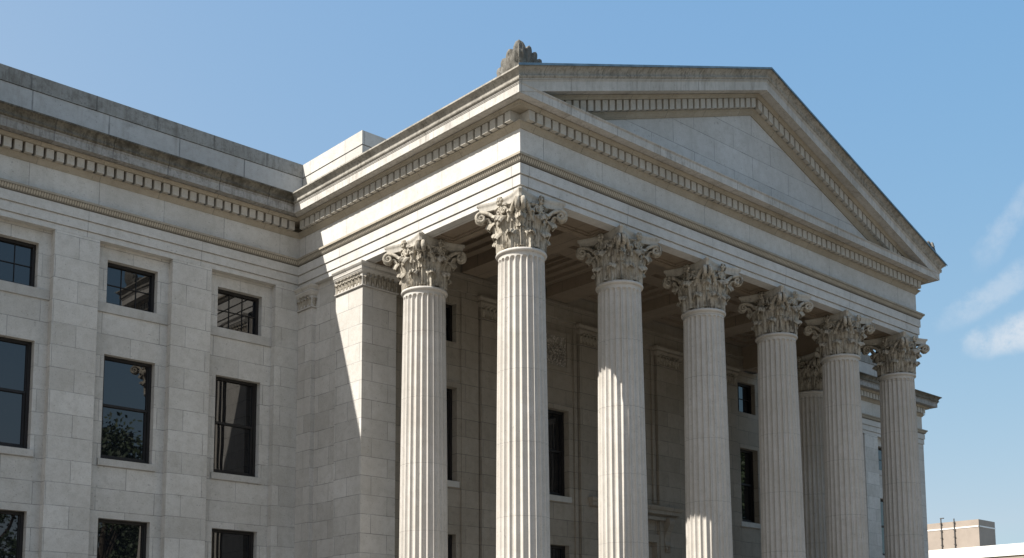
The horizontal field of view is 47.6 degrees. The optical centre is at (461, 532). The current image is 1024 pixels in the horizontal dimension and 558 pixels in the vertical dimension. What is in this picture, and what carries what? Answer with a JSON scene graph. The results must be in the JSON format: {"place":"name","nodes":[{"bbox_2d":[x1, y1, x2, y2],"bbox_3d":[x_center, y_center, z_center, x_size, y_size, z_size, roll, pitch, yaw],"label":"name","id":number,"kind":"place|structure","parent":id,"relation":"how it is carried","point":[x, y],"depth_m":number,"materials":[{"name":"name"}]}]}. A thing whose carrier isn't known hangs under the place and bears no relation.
{"place":"outdoors","nodes":[
{"label":"outdoors","id":0,"kind":"place"},
{"bbox_2d":[0,40,946,557],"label":"courthouse","id":1,"kind":"structure","parent":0,"point":[526,302],"depth_m":29.68,"materials":[{"name":"stone"}]},
{"bbox_2d":[0,510,23,557],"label":"window","id":2,"kind":"structure","parent":1,"relation":"in","point":[11,522],"depth_m":26.66,"materials":[{"name":"glass"}]},
{"bbox_2d":[0,337,33,456],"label":"window","id":3,"kind":"structure","parent":1,"relation":"in","point":[15,355],"depth_m":26.99,"materials":[{"name":"glass"}]},
{"bbox_2d":[0,237,35,286],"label":"window","id":4,"kind":"structure","parent":1,"relation":"in","point":[17,258],"depth_m":27.32,"materials":[{"name":"glass"}]},
{"bbox_2d":[97,519,146,557],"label":"window","id":5,"kind":"structure","parent":1,"relation":"in","point":[115,538],"depth_m":28.40,"materials":[{"name":"glass"}]},
{"bbox_2d":[97,356,155,471],"bbox_3d":[-8.312,-2.939,28.669,1.500,2.764,0.370,6,-9,-41],"label":"window","id":6,"kind":"structure","parent":1,"relation":"in","point":[126,404],"depth_m":28.78,"materials":[{"name":"glass"}]},
{"bbox_2d":[106,262,154,312],"bbox_3d":[-8.374,-6.116,29.118,1.348,1.108,0.120,6,-9,-41],"label":"window","id":7,"kind":"structure","parent":1,"relation":"in","point":[129,287],"depth_m":29.17,"materials":[{"name":"glass"}]},
{"bbox_2d":[211,529,253,557],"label":"window","id":8,"kind":"structure","parent":1,"relation":"in","point":[225,543],"depth_m":30.40,"materials":[{"name":"glass"}]},
{"bbox_2d":[210,376,261,483],"bbox_3d":[-6.008,-2.703,30.653,1.500,2.764,0.370,6,-9,-41],"label":"window","id":9,"kind":"structure","parent":1,"relation":"in","point":[235,400],"depth_m":30.78,"materials":[{"name":"glass"}]},
{"bbox_2d":[217,289,258,334],"bbox_3d":[-6.070,-5.880,31.103,1.348,1.108,0.120,6,-9,-41],"label":"window","id":10,"kind":"structure","parent":1,"relation":"in","point":[235,311],"depth_m":31.16,"materials":[{"name":"glass"}]},
{"bbox_2d":[446,304,451,341],"bbox_3d":[-0.802,-5.808,31.710,1.348,1.108,0.120,6,-9,-41],"label":"window","id":11,"kind":"structure","parent":1,"relation":"in","point":[448,307],"depth_m":32.08,"materials":[{"name":"glass"}]},
{"bbox_2d":[448,535,451,557],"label":"window","id":12,"kind":"structure","parent":1,"relation":"in","point":[449,536],"depth_m":31.34,"materials":[{"name":"glass"}]},
{"bbox_2d":[447,388,459,487],"bbox_3d":[-0.740,-2.631,31.261,1.500,2.764,0.370,6,-9,-41],"label":"window","id":13,"kind":"structure","parent":1,"relation":"in","point":[450,483],"depth_m":31.68,"materials":[{"name":"glass"}]},
{"bbox_2d":[550,545,564,557],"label":"window","id":14,"kind":"structure","parent":1,"relation":"in","point":[555,551],"depth_m":34.12,"materials":[{"name":"glass"}]},
{"bbox_2d":[548,409,571,502],"bbox_3d":[2.584,-2.291,34.124,1.500,2.764,0.370,6,-9,-41],"label":"window","id":15,"kind":"structure","parent":1,"relation":"in","point":[555,418],"depth_m":34.46,"materials":[{"name":"glass"}]},
{"bbox_2d":[588,496,683,557],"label":"door","id":16,"kind":"structure","parent":1,"relation":"in","point":[655,512],"depth_m":36.73,"materials":[{"name":"stone"}]},
{"bbox_2d":[737,382,750,413],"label":"window","id":17,"kind":"structure","parent":1,"relation":"in","point":[744,391],"depth_m":41.05,"materials":[{"name":"glass"}]},
{"bbox_2d":[740,449,760,528],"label":"window","id":18,"kind":"structure","parent":1,"relation":"in","point":[747,483],"depth_m":40.69,"materials":[{"name":"glass"}]},
{"bbox_2d":[878,447,881,469],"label":"window","id":19,"kind":"structure","parent":1,"relation":"in","point":[879,449],"depth_m":52.79,"materials":[{"name":"glass"}]},
{"bbox_2d":[880,499,884,557],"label":"window","id":20,"kind":"structure","parent":1,"relation":"in","point":[881,501],"depth_m":52.41,"materials":[{"name":"glass"}]},
{"bbox_2d":[0,0,1023,544],"label":"sky","id":21,"kind":"structure","parent":0,"point":[926,97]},
{"bbox_2d":[927,518,1023,557],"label":"office building","id":22,"kind":"structure","parent":0,"point":[975,538],"depth_m":127.18,"materials":[{"name":"concrete"}]}
]}

